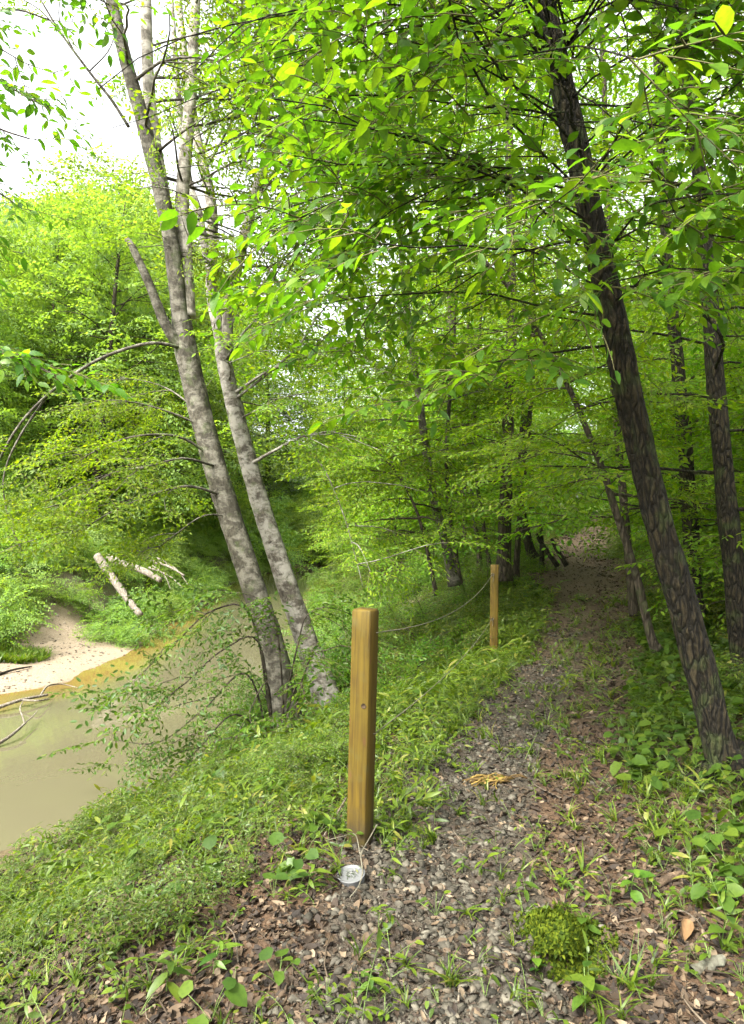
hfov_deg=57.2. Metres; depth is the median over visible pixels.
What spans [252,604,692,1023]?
gravel
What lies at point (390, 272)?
tree
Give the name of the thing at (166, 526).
shrub
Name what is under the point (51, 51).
sky
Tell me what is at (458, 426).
tree
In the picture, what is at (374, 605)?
shrub
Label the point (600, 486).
sapling
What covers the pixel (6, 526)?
shrub
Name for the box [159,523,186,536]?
shrub
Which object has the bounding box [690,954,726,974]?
rock
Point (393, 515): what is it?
sapling
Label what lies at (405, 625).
bush
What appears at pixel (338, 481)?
tree
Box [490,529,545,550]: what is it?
bush
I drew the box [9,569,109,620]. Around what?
shrub
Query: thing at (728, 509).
tree
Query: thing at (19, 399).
tree
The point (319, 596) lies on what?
shrub
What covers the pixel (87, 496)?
shrub
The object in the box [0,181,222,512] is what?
tree
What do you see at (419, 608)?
bush
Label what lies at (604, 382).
tree
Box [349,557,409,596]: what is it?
bush
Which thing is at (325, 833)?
fallen stick
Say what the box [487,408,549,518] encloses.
sapling
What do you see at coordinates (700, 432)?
sapling
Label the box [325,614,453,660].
shrub
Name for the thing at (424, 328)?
tree
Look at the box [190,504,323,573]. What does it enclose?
shrub
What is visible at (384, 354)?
tree
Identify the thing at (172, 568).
fallen branches
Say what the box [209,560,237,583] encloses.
shrub
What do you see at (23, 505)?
shrub
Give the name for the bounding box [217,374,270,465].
tree
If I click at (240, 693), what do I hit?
bush
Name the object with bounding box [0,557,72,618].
shrub
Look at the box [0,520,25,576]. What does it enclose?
shrub
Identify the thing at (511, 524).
bush
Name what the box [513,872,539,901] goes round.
seedling
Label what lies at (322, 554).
shrub
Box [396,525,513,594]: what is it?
bush
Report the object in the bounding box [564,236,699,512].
tree
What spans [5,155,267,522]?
tree
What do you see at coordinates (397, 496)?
sapling
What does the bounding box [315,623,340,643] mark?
bush
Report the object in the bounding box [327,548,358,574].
bush
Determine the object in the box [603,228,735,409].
tree
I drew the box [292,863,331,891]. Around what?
seedling
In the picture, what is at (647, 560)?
bush
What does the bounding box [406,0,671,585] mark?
tree
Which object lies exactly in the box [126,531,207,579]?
shrub
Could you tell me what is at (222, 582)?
shrub
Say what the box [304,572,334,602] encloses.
bush
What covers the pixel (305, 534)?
shrub
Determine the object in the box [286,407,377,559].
tree
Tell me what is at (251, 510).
shrub
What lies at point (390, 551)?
sapling
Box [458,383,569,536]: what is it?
sapling
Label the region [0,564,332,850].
river water
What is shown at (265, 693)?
bush
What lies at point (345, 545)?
bush
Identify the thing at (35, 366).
sapling
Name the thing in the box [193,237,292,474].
tree
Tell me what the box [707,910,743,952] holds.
seedling
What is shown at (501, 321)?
tree
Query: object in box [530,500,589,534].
bush
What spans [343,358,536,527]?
sapling
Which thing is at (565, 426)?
distant wood
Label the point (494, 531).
bush
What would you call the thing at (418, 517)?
sapling
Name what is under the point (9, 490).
shrub
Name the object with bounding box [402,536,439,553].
bush
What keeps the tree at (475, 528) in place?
on the ground at (52, 669)
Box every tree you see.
[0,0,385,735]
[0,163,265,535]
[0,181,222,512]
[0,186,138,457]
[0,187,169,486]
[0,191,178,469]
[0,206,90,476]
[0,257,58,412]
[0,269,41,475]
[0,276,51,467]
[2,142,295,534]
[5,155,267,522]
[35,172,226,455]
[65,0,503,716]
[82,233,311,532]
[98,0,743,791]
[153,291,279,481]
[164,248,274,482]
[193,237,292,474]
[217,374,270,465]
[224,298,345,503]
[240,303,279,430]
[248,0,578,586]
[272,359,382,525]
[315,91,579,519]
[320,246,444,465]
[341,283,441,465]
[343,303,435,415]
[345,0,665,581]
[353,282,492,438]
[357,1,627,570]
[383,206,569,440]
[391,0,645,559]
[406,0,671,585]
[438,0,743,616]
[443,0,743,676]
[458,248,596,460]
[474,0,743,625]
[542,0,743,424]
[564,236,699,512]
[566,34,743,467]
[566,200,693,455]
[593,258,686,432]
[594,337,643,454]
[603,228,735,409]
[646,144,743,269]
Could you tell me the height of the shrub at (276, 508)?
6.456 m
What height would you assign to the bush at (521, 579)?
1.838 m
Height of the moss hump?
0.346 m
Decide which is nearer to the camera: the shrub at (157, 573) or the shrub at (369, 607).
the shrub at (369, 607)
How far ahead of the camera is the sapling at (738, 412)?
8.24 m
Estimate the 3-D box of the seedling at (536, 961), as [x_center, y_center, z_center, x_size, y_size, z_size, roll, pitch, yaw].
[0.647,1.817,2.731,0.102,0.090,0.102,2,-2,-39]
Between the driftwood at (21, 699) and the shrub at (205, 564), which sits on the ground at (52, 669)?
the shrub at (205, 564)
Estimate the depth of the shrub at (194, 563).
36.30 m
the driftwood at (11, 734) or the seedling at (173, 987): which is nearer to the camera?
the seedling at (173, 987)
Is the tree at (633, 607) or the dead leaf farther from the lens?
the tree at (633, 607)
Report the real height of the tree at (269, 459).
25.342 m
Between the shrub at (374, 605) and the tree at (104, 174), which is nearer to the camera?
the shrub at (374, 605)
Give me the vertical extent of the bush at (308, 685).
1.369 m
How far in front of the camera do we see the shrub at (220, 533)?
50.82 m
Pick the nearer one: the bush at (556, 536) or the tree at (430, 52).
the tree at (430, 52)
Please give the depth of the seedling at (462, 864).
3.32 m
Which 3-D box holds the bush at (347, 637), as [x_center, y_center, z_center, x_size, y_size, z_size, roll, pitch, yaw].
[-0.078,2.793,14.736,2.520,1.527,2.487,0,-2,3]
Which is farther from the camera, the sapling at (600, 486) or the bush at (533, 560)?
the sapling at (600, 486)
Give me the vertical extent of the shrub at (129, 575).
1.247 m
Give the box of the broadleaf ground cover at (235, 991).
[101,591,743,1023]
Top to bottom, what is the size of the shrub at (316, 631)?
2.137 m
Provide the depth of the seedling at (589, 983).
2.36 m
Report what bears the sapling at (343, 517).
on the ground at (52, 669)
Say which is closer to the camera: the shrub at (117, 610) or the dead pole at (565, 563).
the dead pole at (565, 563)
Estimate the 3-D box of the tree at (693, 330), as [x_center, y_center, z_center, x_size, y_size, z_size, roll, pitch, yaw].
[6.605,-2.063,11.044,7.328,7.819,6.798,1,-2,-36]
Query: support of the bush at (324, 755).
on the ground at (52, 669)
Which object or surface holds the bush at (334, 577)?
on the ground at (52, 669)
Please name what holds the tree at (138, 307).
on the ground at (52, 669)
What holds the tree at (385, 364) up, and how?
on the ground at (52, 669)
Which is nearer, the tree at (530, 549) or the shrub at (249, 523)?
the tree at (530, 549)
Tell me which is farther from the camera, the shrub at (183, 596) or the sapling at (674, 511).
the shrub at (183, 596)
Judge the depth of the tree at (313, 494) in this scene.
84.72 m
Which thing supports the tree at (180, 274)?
on the ground at (52, 669)
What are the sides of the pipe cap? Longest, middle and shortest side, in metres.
0.131 x 0.131 x 0.036 m
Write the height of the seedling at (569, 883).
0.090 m
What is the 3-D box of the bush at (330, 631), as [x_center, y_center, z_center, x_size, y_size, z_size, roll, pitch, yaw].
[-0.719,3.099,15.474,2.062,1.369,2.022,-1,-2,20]
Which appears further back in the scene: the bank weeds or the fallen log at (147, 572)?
the fallen log at (147, 572)
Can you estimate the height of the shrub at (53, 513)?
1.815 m
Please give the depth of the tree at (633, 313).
31.79 m
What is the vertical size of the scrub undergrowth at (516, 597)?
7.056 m
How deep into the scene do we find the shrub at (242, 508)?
59.13 m
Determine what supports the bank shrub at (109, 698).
on the ground at (52, 669)
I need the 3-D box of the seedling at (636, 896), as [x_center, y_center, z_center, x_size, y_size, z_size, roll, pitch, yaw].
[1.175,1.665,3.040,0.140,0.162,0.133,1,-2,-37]
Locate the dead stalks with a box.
[462,772,527,788]
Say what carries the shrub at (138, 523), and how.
on the ground at (52, 669)
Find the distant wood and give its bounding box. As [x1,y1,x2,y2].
[0,192,738,523]
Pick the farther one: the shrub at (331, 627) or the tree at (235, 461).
the tree at (235, 461)
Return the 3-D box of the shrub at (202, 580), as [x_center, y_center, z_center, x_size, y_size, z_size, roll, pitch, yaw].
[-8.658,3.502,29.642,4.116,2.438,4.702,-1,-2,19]
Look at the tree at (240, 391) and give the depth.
65.24 m
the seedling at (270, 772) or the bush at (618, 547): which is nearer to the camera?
the seedling at (270, 772)
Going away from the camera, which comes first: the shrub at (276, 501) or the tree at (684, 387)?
the tree at (684, 387)
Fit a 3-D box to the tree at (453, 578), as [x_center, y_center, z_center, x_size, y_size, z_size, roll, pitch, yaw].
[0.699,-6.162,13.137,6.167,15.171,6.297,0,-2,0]
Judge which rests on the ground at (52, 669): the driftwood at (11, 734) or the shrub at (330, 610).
the shrub at (330, 610)
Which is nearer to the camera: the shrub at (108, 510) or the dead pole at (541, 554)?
the dead pole at (541, 554)
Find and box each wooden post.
[346,607,378,847]
[490,564,498,653]
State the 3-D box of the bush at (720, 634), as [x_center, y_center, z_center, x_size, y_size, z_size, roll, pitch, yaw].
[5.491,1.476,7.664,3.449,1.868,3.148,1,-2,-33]
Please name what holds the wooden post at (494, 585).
on the ground at (52, 669)
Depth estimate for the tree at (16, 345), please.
27.79 m
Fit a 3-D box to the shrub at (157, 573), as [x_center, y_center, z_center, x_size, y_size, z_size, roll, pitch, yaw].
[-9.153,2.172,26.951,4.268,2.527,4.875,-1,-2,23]
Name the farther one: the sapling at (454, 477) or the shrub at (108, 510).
the shrub at (108, 510)
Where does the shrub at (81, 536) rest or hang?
on the ground at (52, 669)
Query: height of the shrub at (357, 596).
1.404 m
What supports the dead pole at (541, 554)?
on the ground at (52, 669)
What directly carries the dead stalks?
on the gravel
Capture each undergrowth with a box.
[0,497,743,723]
[0,579,743,1023]
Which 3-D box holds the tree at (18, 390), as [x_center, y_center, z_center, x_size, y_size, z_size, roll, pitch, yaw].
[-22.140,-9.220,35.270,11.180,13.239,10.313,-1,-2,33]
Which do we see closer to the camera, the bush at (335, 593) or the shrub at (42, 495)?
the bush at (335, 593)
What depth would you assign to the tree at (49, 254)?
34.52 m
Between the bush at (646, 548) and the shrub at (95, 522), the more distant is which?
the shrub at (95, 522)
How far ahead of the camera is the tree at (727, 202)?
27.09 m
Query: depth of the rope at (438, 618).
5.06 m
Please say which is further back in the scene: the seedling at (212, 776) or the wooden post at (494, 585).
the wooden post at (494, 585)
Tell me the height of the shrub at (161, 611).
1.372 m
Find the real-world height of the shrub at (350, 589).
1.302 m
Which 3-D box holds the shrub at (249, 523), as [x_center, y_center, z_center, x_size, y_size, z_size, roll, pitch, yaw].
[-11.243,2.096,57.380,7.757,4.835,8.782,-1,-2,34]
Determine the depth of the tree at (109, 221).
49.75 m
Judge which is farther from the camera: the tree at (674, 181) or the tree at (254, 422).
the tree at (254, 422)
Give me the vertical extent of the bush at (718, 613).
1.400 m
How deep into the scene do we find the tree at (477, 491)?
15.96 m
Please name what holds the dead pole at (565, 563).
on the ground at (52, 669)
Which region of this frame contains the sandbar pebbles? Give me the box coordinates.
[0,564,169,691]
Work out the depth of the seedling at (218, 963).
2.56 m
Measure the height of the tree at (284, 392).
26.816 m
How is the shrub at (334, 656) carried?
on the ground at (52, 669)
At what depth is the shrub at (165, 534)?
38.10 m
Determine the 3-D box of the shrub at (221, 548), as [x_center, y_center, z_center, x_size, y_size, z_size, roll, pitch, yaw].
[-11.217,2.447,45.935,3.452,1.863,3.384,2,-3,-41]
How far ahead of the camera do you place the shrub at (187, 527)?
46.96 m
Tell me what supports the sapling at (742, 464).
on the ground at (52, 669)
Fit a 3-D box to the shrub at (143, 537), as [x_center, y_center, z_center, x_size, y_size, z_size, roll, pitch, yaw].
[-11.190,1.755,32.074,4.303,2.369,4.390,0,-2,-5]
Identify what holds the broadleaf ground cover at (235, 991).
on the ground at (52, 669)
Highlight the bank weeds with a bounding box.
[0,671,437,1019]
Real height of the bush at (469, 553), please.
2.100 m
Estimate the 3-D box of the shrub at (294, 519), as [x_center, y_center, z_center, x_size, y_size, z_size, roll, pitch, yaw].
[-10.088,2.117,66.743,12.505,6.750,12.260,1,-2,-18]
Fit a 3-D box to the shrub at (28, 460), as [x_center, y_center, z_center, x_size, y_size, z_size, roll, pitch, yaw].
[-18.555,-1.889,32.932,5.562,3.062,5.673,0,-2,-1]
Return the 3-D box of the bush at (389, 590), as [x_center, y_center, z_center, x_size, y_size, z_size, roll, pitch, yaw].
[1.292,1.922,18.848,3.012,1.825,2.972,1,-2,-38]
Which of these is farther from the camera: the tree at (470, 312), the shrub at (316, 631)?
the tree at (470, 312)
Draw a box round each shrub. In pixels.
[0,449,44,498]
[0,472,36,499]
[0,474,77,516]
[0,487,45,523]
[0,488,14,518]
[0,510,23,543]
[0,513,124,576]
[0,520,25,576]
[0,531,71,573]
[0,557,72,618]
[0,579,61,650]
[2,443,54,475]
[8,456,67,492]
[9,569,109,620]
[16,474,98,517]
[16,506,104,554]
[30,468,103,499]
[30,500,84,529]
[32,518,104,548]
[37,574,432,817]
[39,455,83,492]
[49,484,105,516]
[51,507,112,536]
[59,584,175,640]
[66,508,154,555]
[68,539,118,577]
[68,613,157,649]
[73,489,130,528]
[90,535,188,589]
[100,525,182,571]
[101,502,167,537]
[105,518,155,538]
[115,591,172,625]
[119,557,147,585]
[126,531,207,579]
[127,582,198,621]
[137,508,175,526]
[140,507,174,525]
[143,519,177,535]
[147,528,181,547]
[150,536,196,563]
[150,566,227,605]
[150,579,200,615]
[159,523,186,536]
[163,557,230,598]
[165,530,215,560]
[167,517,205,539]
[171,559,238,596]
[172,526,192,537]
[173,518,205,536]
[177,484,257,532]
[180,556,209,571]
[182,498,283,545]
[189,521,213,536]
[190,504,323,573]
[191,554,224,576]
[196,478,293,534]
[196,528,225,540]
[196,535,228,554]
[204,480,309,535]
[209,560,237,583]
[212,509,276,549]
[221,560,269,576]
[225,548,262,564]
[246,501,331,553]
[247,497,309,534]
[259,557,271,572]
[268,490,323,523]
[273,493,326,551]
[281,598,380,662]
[284,509,342,563]
[288,629,428,700]
[289,519,316,549]
[290,615,486,715]
[295,542,353,566]
[301,577,353,619]
[310,580,375,622]
[313,593,351,621]
[317,590,403,630]
[318,604,371,635]
[320,584,413,638]
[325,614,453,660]
[333,570,366,599]
[336,582,386,604]
[336,590,443,648]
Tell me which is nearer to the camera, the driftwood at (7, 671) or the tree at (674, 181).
the driftwood at (7, 671)
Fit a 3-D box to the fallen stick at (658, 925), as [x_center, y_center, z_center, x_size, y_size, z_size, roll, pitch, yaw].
[1.246,1.693,2.806,0.226,0.039,0.164,0,-2,13]
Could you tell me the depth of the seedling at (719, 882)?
2.90 m
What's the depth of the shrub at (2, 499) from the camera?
21.84 m
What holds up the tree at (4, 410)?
on the ground at (52, 669)
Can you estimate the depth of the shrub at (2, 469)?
26.29 m
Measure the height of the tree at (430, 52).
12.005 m
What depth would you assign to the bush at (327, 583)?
25.69 m
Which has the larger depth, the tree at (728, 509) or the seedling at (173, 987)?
the tree at (728, 509)
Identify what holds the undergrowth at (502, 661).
on the ground at (52, 669)
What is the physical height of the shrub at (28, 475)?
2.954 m
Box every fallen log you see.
[93,553,142,617]
[106,554,162,582]
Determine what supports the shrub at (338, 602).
on the ground at (52, 669)
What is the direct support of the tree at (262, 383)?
on the ground at (52, 669)
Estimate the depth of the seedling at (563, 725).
5.58 m
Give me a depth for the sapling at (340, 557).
25.04 m
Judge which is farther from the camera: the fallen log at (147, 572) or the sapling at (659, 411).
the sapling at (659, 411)
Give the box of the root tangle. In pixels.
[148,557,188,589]
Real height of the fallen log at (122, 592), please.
1.755 m
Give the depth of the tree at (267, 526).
9.46 m
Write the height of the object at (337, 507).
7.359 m
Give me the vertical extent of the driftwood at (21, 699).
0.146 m
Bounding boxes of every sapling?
[0,0,180,403]
[266,412,513,595]
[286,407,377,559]
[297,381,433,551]
[305,409,472,580]
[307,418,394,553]
[308,456,426,576]
[317,438,436,567]
[322,471,361,530]
[326,401,430,518]
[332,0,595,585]
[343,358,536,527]
[348,222,743,652]
[350,322,575,563]
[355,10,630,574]
[359,406,457,536]
[378,387,530,555]
[395,407,499,537]
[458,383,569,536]
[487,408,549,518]
[519,401,574,512]
[580,404,671,510]
[595,181,743,591]
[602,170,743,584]
[603,340,743,545]
[611,240,743,545]
[613,400,743,547]
[614,328,743,526]
[616,373,694,504]
[636,309,743,635]
[638,315,743,545]
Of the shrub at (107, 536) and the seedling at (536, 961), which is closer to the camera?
the seedling at (536, 961)
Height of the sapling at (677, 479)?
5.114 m
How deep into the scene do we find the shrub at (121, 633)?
18.08 m
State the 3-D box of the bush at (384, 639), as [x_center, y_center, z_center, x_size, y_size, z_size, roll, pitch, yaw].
[0.194,2.722,11.284,3.117,1.799,3.051,0,-2,4]
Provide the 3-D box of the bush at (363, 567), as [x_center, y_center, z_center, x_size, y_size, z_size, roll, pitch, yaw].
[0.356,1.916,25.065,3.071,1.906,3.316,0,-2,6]
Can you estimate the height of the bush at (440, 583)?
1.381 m
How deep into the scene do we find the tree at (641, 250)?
16.96 m
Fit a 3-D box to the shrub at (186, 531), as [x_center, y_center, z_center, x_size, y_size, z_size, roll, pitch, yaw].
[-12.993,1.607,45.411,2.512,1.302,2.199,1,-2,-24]
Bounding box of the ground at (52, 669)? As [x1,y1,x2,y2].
[0,439,743,1023]
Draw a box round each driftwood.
[0,666,31,674]
[0,683,77,708]
[0,701,37,744]
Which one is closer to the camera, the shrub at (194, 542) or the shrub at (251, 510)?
the shrub at (194, 542)
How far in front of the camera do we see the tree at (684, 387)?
9.99 m
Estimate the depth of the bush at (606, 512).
34.10 m
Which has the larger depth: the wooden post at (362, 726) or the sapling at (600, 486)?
the sapling at (600, 486)
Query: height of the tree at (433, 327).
18.686 m
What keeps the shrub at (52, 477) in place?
on the ground at (52, 669)
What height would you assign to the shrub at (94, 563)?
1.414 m
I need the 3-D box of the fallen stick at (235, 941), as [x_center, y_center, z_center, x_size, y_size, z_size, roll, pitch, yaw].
[-0.566,1.719,2.752,0.029,0.018,0.309,1,-2,-25]
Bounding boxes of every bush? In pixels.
[179,659,349,770]
[209,656,339,731]
[217,681,378,748]
[241,709,389,791]
[282,596,373,634]
[295,649,348,698]
[298,561,346,592]
[298,620,344,659]
[301,619,416,715]
[304,565,361,608]
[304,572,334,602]
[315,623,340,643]
[323,606,385,651]
[325,528,393,570]
[325,590,340,601]
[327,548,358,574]
[339,541,405,581]
[343,566,387,590]
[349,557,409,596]
[360,549,440,603]
[374,577,486,646]
[378,595,480,656]
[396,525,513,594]
[399,547,442,576]
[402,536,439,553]
[424,558,485,595]
[427,542,548,601]
[452,520,546,562]
[460,506,534,540]
[471,519,521,547]
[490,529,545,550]
[493,538,563,572]
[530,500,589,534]
[530,518,560,539]
[582,517,650,562]
[593,500,631,526]
[619,516,719,571]
[634,545,704,576]
[642,523,743,604]
[670,582,726,632]
[705,618,728,654]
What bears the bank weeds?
on the ground at (52, 669)
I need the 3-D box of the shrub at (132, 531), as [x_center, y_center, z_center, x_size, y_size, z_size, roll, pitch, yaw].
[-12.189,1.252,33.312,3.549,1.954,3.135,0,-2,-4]
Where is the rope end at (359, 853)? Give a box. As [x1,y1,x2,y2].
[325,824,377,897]
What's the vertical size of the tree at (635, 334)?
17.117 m
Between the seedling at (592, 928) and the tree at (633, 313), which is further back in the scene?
the tree at (633, 313)
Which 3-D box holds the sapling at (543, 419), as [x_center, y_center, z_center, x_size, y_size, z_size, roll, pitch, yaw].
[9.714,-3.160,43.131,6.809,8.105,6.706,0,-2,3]
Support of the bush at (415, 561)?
on the ground at (52, 669)
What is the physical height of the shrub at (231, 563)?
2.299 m
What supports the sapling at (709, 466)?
on the ground at (52, 669)
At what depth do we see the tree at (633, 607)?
10.96 m
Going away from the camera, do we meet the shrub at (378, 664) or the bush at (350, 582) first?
the shrub at (378, 664)
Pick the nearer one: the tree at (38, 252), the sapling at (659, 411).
the sapling at (659, 411)
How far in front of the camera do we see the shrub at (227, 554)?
49.16 m
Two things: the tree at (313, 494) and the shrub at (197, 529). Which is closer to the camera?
the shrub at (197, 529)
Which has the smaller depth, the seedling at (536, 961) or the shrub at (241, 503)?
the seedling at (536, 961)
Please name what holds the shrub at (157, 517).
on the ground at (52, 669)
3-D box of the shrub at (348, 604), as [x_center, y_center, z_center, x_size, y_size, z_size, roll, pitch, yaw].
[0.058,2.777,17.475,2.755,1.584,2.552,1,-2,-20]
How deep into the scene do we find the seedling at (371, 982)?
2.44 m
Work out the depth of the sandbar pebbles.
16.39 m
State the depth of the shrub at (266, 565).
53.59 m
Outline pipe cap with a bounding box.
[337,865,364,887]
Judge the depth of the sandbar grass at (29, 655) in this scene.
15.87 m
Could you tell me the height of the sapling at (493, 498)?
7.271 m
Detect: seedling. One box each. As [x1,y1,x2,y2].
[146,945,191,1002]
[196,769,217,796]
[196,940,242,973]
[253,767,281,794]
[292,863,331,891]
[357,969,383,996]
[453,856,469,872]
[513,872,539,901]
[529,951,547,974]
[552,718,567,732]
[556,868,577,889]
[563,960,611,1013]
[572,908,600,934]
[620,869,655,902]
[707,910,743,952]
[714,878,737,899]
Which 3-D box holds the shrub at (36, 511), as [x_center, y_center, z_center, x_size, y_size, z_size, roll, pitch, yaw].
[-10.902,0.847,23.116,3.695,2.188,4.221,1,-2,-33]
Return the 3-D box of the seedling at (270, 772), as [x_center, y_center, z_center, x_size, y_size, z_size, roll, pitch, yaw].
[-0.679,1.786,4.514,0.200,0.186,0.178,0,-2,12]
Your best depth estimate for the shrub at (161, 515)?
46.28 m
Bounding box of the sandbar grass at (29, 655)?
[0,546,140,663]
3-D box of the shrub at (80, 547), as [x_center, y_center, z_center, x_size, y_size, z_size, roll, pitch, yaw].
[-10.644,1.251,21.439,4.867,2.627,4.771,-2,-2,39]
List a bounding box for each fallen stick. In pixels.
[220,920,238,962]
[318,797,346,843]
[533,784,561,797]
[642,853,724,895]
[649,910,709,940]
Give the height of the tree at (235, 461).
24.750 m
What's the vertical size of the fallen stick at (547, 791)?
0.014 m
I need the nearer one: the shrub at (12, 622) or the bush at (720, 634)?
the bush at (720, 634)
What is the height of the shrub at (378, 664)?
1.856 m
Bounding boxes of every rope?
[373,617,493,734]
[376,573,493,632]
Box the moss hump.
[508,898,619,983]
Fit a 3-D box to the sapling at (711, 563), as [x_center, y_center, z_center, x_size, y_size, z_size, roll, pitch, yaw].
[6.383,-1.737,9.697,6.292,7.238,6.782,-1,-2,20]
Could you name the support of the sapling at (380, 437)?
on the ground at (52, 669)
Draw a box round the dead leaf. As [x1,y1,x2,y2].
[681,918,693,940]
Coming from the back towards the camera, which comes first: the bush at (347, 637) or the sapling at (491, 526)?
the sapling at (491, 526)
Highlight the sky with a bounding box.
[0,0,743,506]
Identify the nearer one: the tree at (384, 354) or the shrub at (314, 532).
the tree at (384, 354)
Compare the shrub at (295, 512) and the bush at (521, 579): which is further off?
the shrub at (295, 512)
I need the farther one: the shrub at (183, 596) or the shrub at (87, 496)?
the shrub at (87, 496)
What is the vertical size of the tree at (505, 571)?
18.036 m
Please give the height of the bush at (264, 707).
1.574 m
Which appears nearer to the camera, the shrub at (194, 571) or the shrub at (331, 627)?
the shrub at (331, 627)
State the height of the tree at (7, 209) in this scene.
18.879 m
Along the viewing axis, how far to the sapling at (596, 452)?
8.16 m
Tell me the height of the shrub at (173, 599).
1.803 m
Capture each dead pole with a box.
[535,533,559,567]
[539,523,544,567]
[550,538,568,566]
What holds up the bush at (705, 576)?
on the ground at (52, 669)
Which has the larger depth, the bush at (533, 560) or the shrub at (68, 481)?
the shrub at (68, 481)
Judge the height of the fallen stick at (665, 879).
0.114 m
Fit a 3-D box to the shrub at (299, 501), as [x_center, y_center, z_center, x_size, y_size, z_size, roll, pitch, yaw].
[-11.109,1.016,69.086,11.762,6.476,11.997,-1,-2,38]
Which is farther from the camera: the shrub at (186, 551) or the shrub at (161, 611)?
the shrub at (186, 551)
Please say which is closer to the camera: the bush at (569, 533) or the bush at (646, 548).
the bush at (646, 548)
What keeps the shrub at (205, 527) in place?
on the ground at (52, 669)

